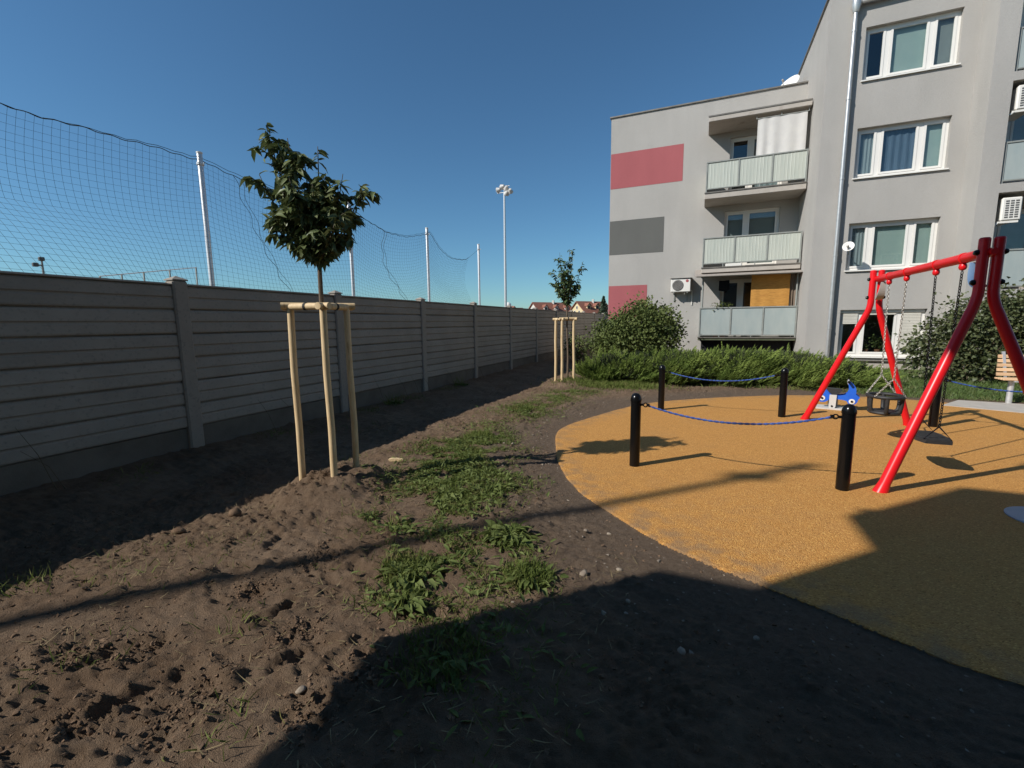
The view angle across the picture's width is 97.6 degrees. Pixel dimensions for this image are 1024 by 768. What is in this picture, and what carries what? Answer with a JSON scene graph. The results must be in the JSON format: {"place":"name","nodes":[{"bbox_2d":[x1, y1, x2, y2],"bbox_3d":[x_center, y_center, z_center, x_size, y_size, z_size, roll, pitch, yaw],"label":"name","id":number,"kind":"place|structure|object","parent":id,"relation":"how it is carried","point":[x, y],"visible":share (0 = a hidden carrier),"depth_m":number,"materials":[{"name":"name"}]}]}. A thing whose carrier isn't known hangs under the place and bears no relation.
{"place":"outdoors","nodes":[
{"label":"outdoors","id":0,"kind":"place"},
{"bbox_2d":[0,0,826,308],"label":"sky","id":1,"kind":"structure","parent":0,"point":[434,106],"materials":[{"name":"blue"}]},
{"bbox_2d":[0,348,1023,767],"bbox_3d":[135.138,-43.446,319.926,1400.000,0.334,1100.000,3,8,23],"label":"ground","id":2,"kind":"structure","parent":0,"point":[980,718],"depth_m":2.17,"materials":[{"name":"soil"}]},
{"bbox_2d":[32,257,44,273],"bbox_3d":[-24.658,-4.060,23.660,0.200,5.180,0.490,3,8,23],"label":"lamp post","id":3,"kind":"object","parent":2,"relation":"on","point":[38,265],"visible":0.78,"depth_m":23.39,"materials":[{"name":"grey metal"}]},
{"bbox_2d":[99,267,197,284],"bbox_3d":[-15.532,-3.136,19.588,0.101,4.257,3.808,3,8,23],"label":"field railing","id":4,"kind":"object","parent":2,"relation":"on","point":[156,271],"visible":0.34,"depth_m":19.51,"materials":[{"name":"grey metal"}]},
{"bbox_2d":[171,527,185,533],"bbox_3d":[-2.518,1.114,3.387,0.106,0.058,0.068,0,8,4],"label":"stone","id":5,"kind":"object","parent":2,"relation":"on","point":[179,530],"visible":0.94,"depth_m":3.36,"materials":[{"name":"stone"}]},
{"bbox_2d":[196,151,214,285],"bbox_3d":[-6.202,-2.186,9.276,0.188,4.960,0.136,3,8,23],"label":"net pole","id":6,"kind":"object","parent":2,"relation":"on","point":[201,165],"visible":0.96,"depth_m":9.09,"materials":[{"name":"metal"}]},
{"bbox_2d":[0,103,472,303],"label":"ball net","id":7,"kind":"object","parent":6,"relation":"hanging from","point":[191,219],"visible":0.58,"depth_m":8.39,"materials":[{"name":"grey fabric"}]},
{"bbox_2d":[0,385,466,767],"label":"grass sprigs","id":8,"kind":"object","parent":2,"relation":"on","point":[232,708],"depth_m":2.70,"materials":[{"name":"green plant"}]},
{"bbox_2d":[228,507,241,516],"bbox_3d":[-2.256,1.045,3.649,0.096,0.067,0.124,-5,9,-28],"label":"stone","id":9,"kind":"object","parent":2,"relation":"on","point":[235,511],"visible":0.97,"depth_m":3.62,"materials":[{"name":"stone"}]},
{"bbox_2d":[295,685,306,693],"bbox_3d":[-0.878,1.274,1.863,0.038,0.024,0.038,0,8,7],"label":"stone","id":10,"kind":"object","parent":2,"relation":"on","point":[301,689],"visible":1,"depth_m":1.86,"materials":[{"name":"white stone"}]},
{"bbox_2d":[0,271,607,495],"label":"concrete fence","id":11,"kind":"object","parent":2,"relation":"on","point":[99,374],"visible":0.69,"depth_m":5.47,"materials":[{"name":"grey concrete"}]},
{"bbox_2d":[239,122,380,348],"bbox_3d":[-1.693,-0.598,4.053,1.170,3.259,0.635,-1,8,-3],"label":"young tree","id":12,"kind":"object","parent":2,"relation":"on","point":[300,221],"visible":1,"depth_m":3.83,"materials":[{"name":"green plant"}]},
{"bbox_2d":[1,390,637,767],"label":"dry straw","id":13,"kind":"object","parent":2,"relation":"on","point":[367,640],"visible":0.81,"depth_m":2.13,"materials":[{"name":"plant"}]},
{"bbox_2d":[280,302,359,480],"bbox_3d":[-1.722,0.189,4.181,0.513,1.874,0.505,3,8,23],"label":"tree support","id":14,"kind":"object","parent":2,"relation":"on","point":[324,307],"visible":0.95,"depth_m":4.02,"materials":[{"name":"brown wood"}]},
{"bbox_2d":[347,202,354,295],"bbox_3d":[-4.603,-2.717,13.058,0.188,4.960,0.136,3,8,23],"label":"net pole","id":15,"kind":"object","parent":2,"relation":"on","point":[352,271],"visible":0.3,"depth_m":12.96,"materials":[{"name":"metal"}]},
{"bbox_2d":[357,508,387,524],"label":"weed clump","id":16,"kind":"object","parent":2,"relation":"on","point":[370,516],"visible":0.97,"depth_m":3.47,"materials":[{"name":"green plant"}]},
{"bbox_2d":[378,392,404,405],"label":"weed clump","id":17,"kind":"object","parent":2,"relation":"on","point":[396,402],"visible":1,"depth_m":8.54,"materials":[{"name":"green plant"}]},
{"bbox_2d":[368,512,421,534],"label":"weed clump","id":18,"kind":"object","parent":2,"relation":"on","point":[404,526],"visible":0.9,"depth_m":3.30,"materials":[{"name":"green plant"}]},
{"bbox_2d":[388,457,403,460],"bbox_3d":[-1.288,0.837,4.982,0.165,0.032,0.050,0,8,3],"label":"wood offcut","id":19,"kind":"object","parent":2,"relation":"on","point":[394,459],"visible":0.94,"depth_m":4.96,"materials":[{"name":"beige wood"}]},
{"bbox_2d":[375,578,427,618],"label":"weed clump","id":20,"kind":"object","parent":2,"relation":"on","point":[417,603],"visible":0.98,"depth_m":2.43,"materials":[{"name":"green plant"}]},
{"bbox_2d":[374,546,450,591],"bbox_3d":[-0.597,1.114,2.727,0.498,0.158,0.457,3,8,23],"label":"weed clump","id":21,"kind":"object","parent":2,"relation":"on","point":[428,567],"visible":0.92,"depth_m":2.71,"materials":[{"name":"green plant"}]},
{"bbox_2d":[425,227,430,301],"bbox_3d":[-3.067,-3.243,16.692,0.188,4.990,0.136,3,8,23],"label":"net pole","id":22,"kind":"object","parent":2,"relation":"on","point":[427,261],"visible":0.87,"depth_m":16.50,"materials":[{"name":"metal"}]},
{"bbox_2d":[375,612,509,693],"bbox_3d":[-0.289,1.187,1.982,0.571,0.150,0.502,3,8,23],"label":"weed clump","id":23,"kind":"object","parent":2,"relation":"on","point":[461,664],"visible":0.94,"depth_m":1.95,"materials":[{"name":"green plant"}]},
{"bbox_2d":[421,478,468,499],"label":"weed clump","id":24,"kind":"object","parent":2,"relation":"on","point":[445,487],"visible":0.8,"depth_m":3.98,"materials":[{"name":"green plant"}]},
{"bbox_2d":[450,373,468,386],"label":"weed clump","id":25,"kind":"object","parent":2,"relation":"on","point":[462,384],"visible":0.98,"depth_m":11.01,"materials":[{"name":"green plant"}]},
{"bbox_2d":[314,387,609,767],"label":"trodden grass","id":26,"kind":"structure","parent":2,"relation":"on","point":[474,450],"depth_m":3.29,"materials":[{"name":"green plant"}]},
{"bbox_2d":[477,244,480,304],"bbox_3d":[-1.461,-3.801,20.488,0.188,5.040,0.136,3,8,23],"label":"net pole","id":27,"kind":"object","parent":2,"relation":"on","point":[479,294],"visible":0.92,"depth_m":20.30,"materials":[{"name":"metal"}]},
{"bbox_2d":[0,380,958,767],"bbox_3d":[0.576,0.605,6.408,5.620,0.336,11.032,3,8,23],"label":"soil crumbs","id":28,"kind":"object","parent":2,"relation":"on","point":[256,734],"visible":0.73,"depth_m":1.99,"materials":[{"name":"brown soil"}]},
{"bbox_2d":[465,427,494,438],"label":"weed clump","id":29,"kind":"object","parent":2,"relation":"on","point":[480,432],"visible":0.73,"depth_m":5.94,"materials":[{"name":"green plant"}]},
{"bbox_2d":[466,472,512,496],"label":"weed clump","id":30,"kind":"object","parent":2,"relation":"on","point":[488,482],"visible":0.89,"depth_m":4.09,"materials":[{"name":"green plant"}]},
{"bbox_2d":[496,184,512,306],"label":"floodlight mast","id":31,"kind":"object","parent":2,"relation":"on","point":[508,191],"visible":0.94,"depth_m":47.19,"materials":[{"name":"metal"}]},
{"bbox_2d":[476,520,539,552],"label":"weed clump","id":32,"kind":"object","parent":2,"relation":"on","point":[517,530],"visible":0.91,"depth_m":3.11,"materials":[{"name":"green plant"}]},
{"bbox_2d":[508,404,537,411],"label":"weed clump","id":33,"kind":"object","parent":2,"relation":"on","point":[523,407],"visible":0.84,"depth_m":7.71,"materials":[{"name":"green plant"}]},
{"bbox_2d":[501,551,568,596],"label":"weed clump","id":34,"kind":"object","parent":2,"relation":"on","point":[529,574],"visible":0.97,"depth_m":2.61,"materials":[{"name":"green plant"}]},
{"bbox_2d":[553,317,576,381],"bbox_3d":[1.278,-0.723,11.015,0.614,1.817,0.267,3,8,23],"label":"tree support","id":35,"kind":"object","parent":2,"relation":"on","point":[563,319],"visible":0.92,"depth_m":10.97,"materials":[{"name":"brown wood"}]},
{"bbox_2d":[548,249,587,377],"bbox_3d":[1.336,-1.592,10.994,0.727,3.344,0.782,6,10,39],"label":"young tree","id":36,"kind":"object","parent":2,"relation":"on","point":[566,289],"visible":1,"depth_m":10.85,"materials":[{"name":"green plant"}]},
{"bbox_2d":[558,332,594,361],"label":"leafy shrub","id":37,"kind":"object","parent":2,"relation":"on","point":[580,349],"visible":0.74,"depth_m":17.57,"materials":[{"name":"green plant"}]},
{"bbox_2d":[579,569,587,575],"bbox_3d":[0.432,1.140,2.691,0.058,0.041,0.040,-5,9,-32],"label":"stone","id":38,"kind":"object","parent":2,"relation":"on","point":[583,572],"visible":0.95,"depth_m":2.68,"materials":[{"name":"grey stone"}]},
{"bbox_2d":[568,299,607,313],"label":"row house","id":39,"kind":"structure","parent":2,"relation":"on","point":[592,306],"depth_m":151.01,"materials":[{"name":"yellow paint"}]},
{"bbox_2d":[597,296,607,313],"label":"tree","id":40,"kind":"object","parent":2,"relation":"on","point":[603,307],"visible":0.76,"depth_m":147.31,"materials":[{"name":"green plant"}]},
{"bbox_2d":[569,344,658,382],"bbox_3d":[3.103,-0.554,12.080,3.026,1.047,3.297,3,8,23],"label":"juniper shrub","id":41,"kind":"object","parent":2,"relation":"on","point":[610,366],"visible":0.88,"depth_m":11.20,"materials":[{"name":"green plant"}]},
{"bbox_2d":[583,291,689,358],"bbox_3d":[4.353,-1.831,15.776,3.595,2.878,2.999,3,8,23],"label":"leafy shrub","id":42,"kind":"object","parent":2,"relation":"on","point":[641,325],"visible":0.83,"depth_m":15.23,"materials":[{"name":"green plant"}]},
{"bbox_2d":[677,646,685,654],"bbox_3d":[0.770,1.214,2.034,0.036,0.028,0.053,1,8,10],"label":"stone","id":43,"kind":"object","parent":2,"relation":"on","point":[681,650],"visible":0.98,"depth_m":2.02,"materials":[{"name":"grey stone"}]},
{"bbox_2d":[636,346,735,385],"bbox_3d":[4.509,-0.524,11.668,3.275,1.030,3.549,3,8,23],"label":"juniper shrub","id":44,"kind":"object","parent":2,"relation":"on","point":[676,361],"visible":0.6,"depth_m":10.71,"materials":[{"name":"green plant"}]},
{"bbox_2d":[540,374,866,392],"bbox_3d":[3.813,0.022,10.178,7.332,0.347,2.176,3,8,23],"label":"grass fringe","id":45,"kind":"object","parent":2,"relation":"on","point":[625,384],"depth_m":10.41,"materials":[{"name":"green plant"}]},
{"bbox_2d":[688,342,806,386],"bbox_3d":[5.793,-0.548,11.396,3.332,1.097,3.574,3,8,23],"label":"juniper shrub","id":46,"kind":"object","parent":2,"relation":"on","point":[751,364],"visible":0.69,"depth_m":10.35,"materials":[{"name":"green plant"}]},
{"bbox_2d":[473,394,1023,751],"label":"gravel bits","id":47,"kind":"object","parent":2,"relation":"on","point":[690,651],"visible":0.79,"depth_m":2.40,"materials":[{"name":"stone"}]},
{"bbox_2d":[555,395,1023,685],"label":"play surface","id":48,"kind":"object","parent":2,"relation":"on","point":[926,553],"visible":0.84,"depth_m":3.63,"materials":[{"name":"rubber"}]},
{"bbox_2d":[629,393,641,466],"bbox_3d":[1.283,0.525,4.666,0.112,0.875,0.111,3,8,23],"label":"bollard","id":49,"kind":"object","parent":48,"relation":"on","point":[635,427],"visible":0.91,"depth_m":4.62,"materials":[{"name":"black"}]},
{"bbox_2d":[641,403,841,424],"bbox_3d":[2.107,0.305,4.270,1.705,0.162,0.032,3,8,24],"label":"barrier rope","id":50,"kind":"object","parent":49,"relation":"attached to","point":[778,423],"visible":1,"depth_m":4.23,"materials":[{"name":"blue fabric"}]},
{"bbox_2d":[658,365,665,409],"bbox_3d":[2.547,0.108,7.631,0.112,0.875,0.111,3,8,23],"label":"bollard","id":51,"kind":"object","parent":48,"relation":"on","point":[661,388],"visible":0.92,"depth_m":7.58,"materials":[{"name":"black"}]},
{"bbox_2d":[665,371,780,381],"bbox_3d":[3.376,-0.117,7.260,1.695,0.157,0.032,3,8,22],"label":"barrier rope","id":52,"kind":"object","parent":51,"relation":"hanging from","point":[725,380],"visible":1,"depth_m":7.24,"materials":[{"name":"blue fabric"}]},
{"bbox_2d":[778,368,788,416],"bbox_3d":[4.210,0.182,6.960,0.112,0.875,0.111,3,8,23],"label":"bollard","id":53,"kind":"object","parent":48,"relation":"on","point":[783,392],"visible":0.91,"depth_m":6.92,"materials":[{"name":"black"}]},
{"bbox_2d":[815,379,859,410],"bbox_3d":[5.501,0.169,7.570,0.604,0.499,0.400,5,10,36],"label":"scooter rocker","id":54,"kind":"object","parent":48,"relation":"on","point":[831,395],"visible":0.91,"depth_m":7.51,"materials":[{"name":"blue plastic"}]},
{"bbox_2d":[835,404,856,490],"bbox_3d":[2.937,0.606,3.945,0.112,0.875,0.111,3,8,23],"label":"bollard","id":55,"kind":"object","parent":48,"relation":"on","point":[846,445],"visible":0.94,"depth_m":3.91,"materials":[{"name":"black"}]},
{"bbox_2d":[800,236,1023,492],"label":"swing set","id":56,"kind":"object","parent":48,"relation":"on","point":[980,256],"visible":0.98,"depth_m":3.81,"materials":[{"name":"red metal"}]},
{"bbox_2d":[865,282,906,415],"bbox_3d":[4.611,-0.418,5.459,0.432,1.586,0.439,-3,8,-14],"label":"bucket swing","id":57,"kind":"object","parent":56,"relation":"hanging from","point":[884,409],"visible":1,"depth_m":5.48,"materials":[{"name":"metal"}]},
{"bbox_2d":[914,271,963,444],"bbox_3d":[4.144,-0.249,4.355,0.270,1.612,0.521,3,8,23],"label":"flat swing","id":58,"kind":"object","parent":56,"relation":"hanging from","point":[929,437],"visible":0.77,"depth_m":4.32,"materials":[{"name":"black rubber"}]},
{"bbox_2d":[928,382,942,426],"bbox_3d":[5.887,0.264,6.230,0.112,0.875,0.111,3,8,23],"label":"bollard","id":59,"kind":"object","parent":48,"relation":"on","point":[933,417],"visible":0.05,"depth_m":6.21,"materials":[{"name":"black"}]},
{"bbox_2d":[943,379,1022,392],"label":"barrier rope","id":60,"kind":"object","parent":59,"relation":"attached to","point":[948,380],"visible":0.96,"depth_m":6.01,"materials":[{"name":"blue fabric"}]},
{"bbox_2d":[1004,506,1023,522],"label":"ground disc","id":61,"kind":"object","parent":48,"relation":"on","point":[1016,513],"visible":1,"depth_m":3.45,"materials":[{"name":"blue rubber"}]},
{"bbox_2d":[764,343,866,388],"bbox_3d":[6.981,-0.490,11.226,3.178,1.058,3.214,-5,9,-29],"label":"juniper shrub","id":62,"kind":"object","parent":2,"relation":"on","point":[808,371],"visible":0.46,"depth_m":10.05,"materials":[{"name":"green plant"}]},
{"bbox_2d":[608,0,1023,369],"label":"apartment building","id":63,"kind":"structure","parent":2,"relation":"on","point":[911,154],"depth_m":13.53,"materials":[{"name":"grey paint"}]},
{"bbox_2d":[670,277,692,304],"bbox_3d":[6.747,-3.679,17.847,0.834,1.041,0.440,3,8,23],"label":"air conditioner","id":64,"kind":"object","parent":63,"relation":"attached to","point":[681,285],"visible":1,"depth_m":17.67,"materials":[{"name":"white plastic"}]},
{"bbox_2d":[711,301,732,336],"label":"potted plant","id":65,"kind":"object","parent":63,"relation":"on","point":[719,305],"visible":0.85,"depth_m":16.60,"materials":[{"name":"green plant"}]},
{"bbox_2d":[719,280,729,291],"bbox_3d":[7.925,-3.660,16.722,0.370,0.420,0.070,3,8,23],"label":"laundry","id":66,"kind":"object","parent":63,"relation":"hanging from","point":[724,285],"visible":1,"depth_m":16.69,"materials":[{"name":"black fabric"}]},
{"bbox_2d":[725,263,741,265],"bbox_3d":[7.997,-4.299,16.175,0.530,0.108,0.130,3,8,23],"label":"window box","id":67,"kind":"object","parent":63,"relation":"on","point":[733,264],"visible":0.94,"depth_m":16.12,"materials":[{"name":"white plastic"}]},
{"bbox_2d":[720,279,772,333],"bbox_3d":[9.231,-2.948,17.791,2.900,3.154,0.932,3,8,23],"label":"window","id":68,"kind":"structure","parent":63,"relation":"in","point":[739,295],"depth_m":18.07,"materials":[{"name":"white"}]},
{"bbox_2d":[723,207,779,285],"bbox_3d":[9.213,-5.484,17.442,2.880,3.133,0.932,3,8,23],"label":"window","id":69,"kind":"structure","parent":63,"relation":"in","point":[757,221],"depth_m":16.98,"materials":[{"name":"white plastic"}]},
{"bbox_2d":[728,135,780,189],"bbox_3d":[9.218,-8.089,17.074,2.810,3.134,0.932,3,8,23],"label":"window","id":70,"kind":"structure","parent":63,"relation":"in","point":[744,146],"depth_m":16.83,"materials":[{"name":"white"}]},
{"bbox_2d":[750,273,790,306],"bbox_3d":[9.153,-3.333,15.893,1.200,1.130,0.012,3,8,23],"label":"hanging curtain","id":71,"kind":"object","parent":63,"relation":"hanging from","point":[770,290],"visible":0.91,"depth_m":15.89,"materials":[{"name":"orange fabric"}]},
{"bbox_2d":[756,111,807,155],"bbox_3d":[9.100,-8.383,15.141,1.450,1.300,0.032,3,8,23],"label":"hanging curtain","id":72,"kind":"object","parent":63,"relation":"hanging from","point":[782,133],"visible":1,"depth_m":15.13,"materials":[{"name":"white fabric"}]},
{"bbox_2d":[782,75,799,84],"bbox_3d":[10.086,-10.914,16.414,0.543,0.751,0.794,0,8,2],"label":"satellite dish","id":73,"kind":"object","parent":63,"relation":"attached to","point":[793,79],"visible":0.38,"depth_m":16.40,"materials":[{"name":"white metal"}]},
{"bbox_2d":[789,273,796,305],"bbox_3d":[9.845,-3.310,15.670,0.210,1.130,0.060,3,8,23],"label":"hanging curtain","id":74,"kind":"object","parent":63,"relation":"hanging from","point":[792,289],"visible":0.88,"depth_m":15.68,"materials":[{"name":"white fabric"}]},
{"bbox_2d":[842,242,854,254],"bbox_3d":[9.953,-4.037,13.325,0.288,0.338,0.590,3,8,23],"label":"satellite dish","id":75,"kind":"object","parent":63,"relation":"attached to","point":[848,246],"visible":1,"depth_m":13.17,"materials":[{"name":"white metal"}]},
{"bbox_2d":[837,309,924,358],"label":"window","id":76,"kind":"structure","parent":63,"relation":"in","point":[869,342],"depth_m":13.81,"materials":[{"name":"white plastic"}]},
{"bbox_2d":[844,218,937,271],"bbox_3d":[11.145,-4.077,13.213,2.190,1.415,0.313,3,8,23],"label":"window","id":77,"kind":"structure","parent":63,"relation":"in","point":[901,244],"depth_m":13.29,"materials":[{"name":"white plastic"}]},
{"bbox_2d":[852,117,949,179],"bbox_3d":[11.117,-6.717,12.854,2.190,1.425,0.313,3,8,23],"label":"window","id":78,"kind":"structure","parent":63,"relation":"in","point":[914,147],"depth_m":12.92,"materials":[{"name":"white plastic"}]},
{"bbox_2d":[861,10,961,81],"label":"window","id":79,"kind":"structure","parent":63,"relation":"in","point":[927,43],"depth_m":12.56,"materials":[{"name":"white plastic"}]},
{"bbox_2d":[992,209,1023,246],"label":"window","id":80,"kind":"structure","parent":63,"relation":"in","point":[996,228],"depth_m":12.44,"materials":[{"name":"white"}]},
{"bbox_2d":[995,196,1022,225],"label":"air conditioner","id":81,"kind":"object","parent":63,"relation":"attached to","point":[1009,209],"visible":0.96,"depth_m":11.51,"materials":[{"name":"white plastic"}]},
{"bbox_2d":[1002,121,1023,183],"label":"window","id":82,"kind":"structure","parent":63,"relation":"in","point":[1010,127],"depth_m":12.10,"materials":[{"name":"white"}]},
{"bbox_2d":[1008,85,1023,120],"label":"air conditioner","id":83,"kind":"object","parent":63,"relation":"attached to","point":[1016,111],"visible":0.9,"depth_m":11.24,"materials":[{"name":"white plastic"}]},
{"bbox_2d":[1017,3,1023,70],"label":"window","id":84,"kind":"structure","parent":63,"relation":"in","point":[1022,19],"depth_m":11.74,"materials":[{"name":"white"}]},
{"bbox_2d":[795,353,905,389],"bbox_3d":[7.741,-0.329,10.694,2.504,0.887,2.728,3,8,23],"label":"juniper shrub","id":85,"kind":"object","parent":2,"relation":"on","point":[866,376],"visible":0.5,"depth_m":9.82,"materials":[{"name":"green plant"}]},
{"bbox_2d":[894,276,1023,382],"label":"leafy shrub","id":86,"kind":"object","parent":2,"relation":"on","point":[976,342],"visible":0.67,"depth_m":10.45,"materials":[{"name":"green plant"}]},
{"bbox_2d":[528,300,571,310],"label":"row house","id":87,"kind":"structure","parent":0,"point":[552,305],"depth_m":158.45,"materials":[{"name":"paint"}]},
{"bbox_2d":[843,367,1023,402],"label":"lawn","id":88,"kind":"structure","parent":0,"point":[966,391],"depth_m":9.44,"materials":[{"name":"green plant"}]},
{"bbox_2d":[944,400,1023,412],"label":"paving","id":89,"kind":"structure","parent":0,"point":[1009,407],"depth_m":7.68,"materials":[{"name":"concrete"}]},
{"bbox_2d":[994,351,1018,402],"bbox_3d":[9.494,-0.030,7.650,1.860,1.000,0.515,3,8,23],"label":"park bench","id":90,"kind":"object","parent":89,"relation":"on","point":[1010,380],"visible":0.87,"depth_m":8.00,"materials":[{"name":"brown wood"}]}
]}

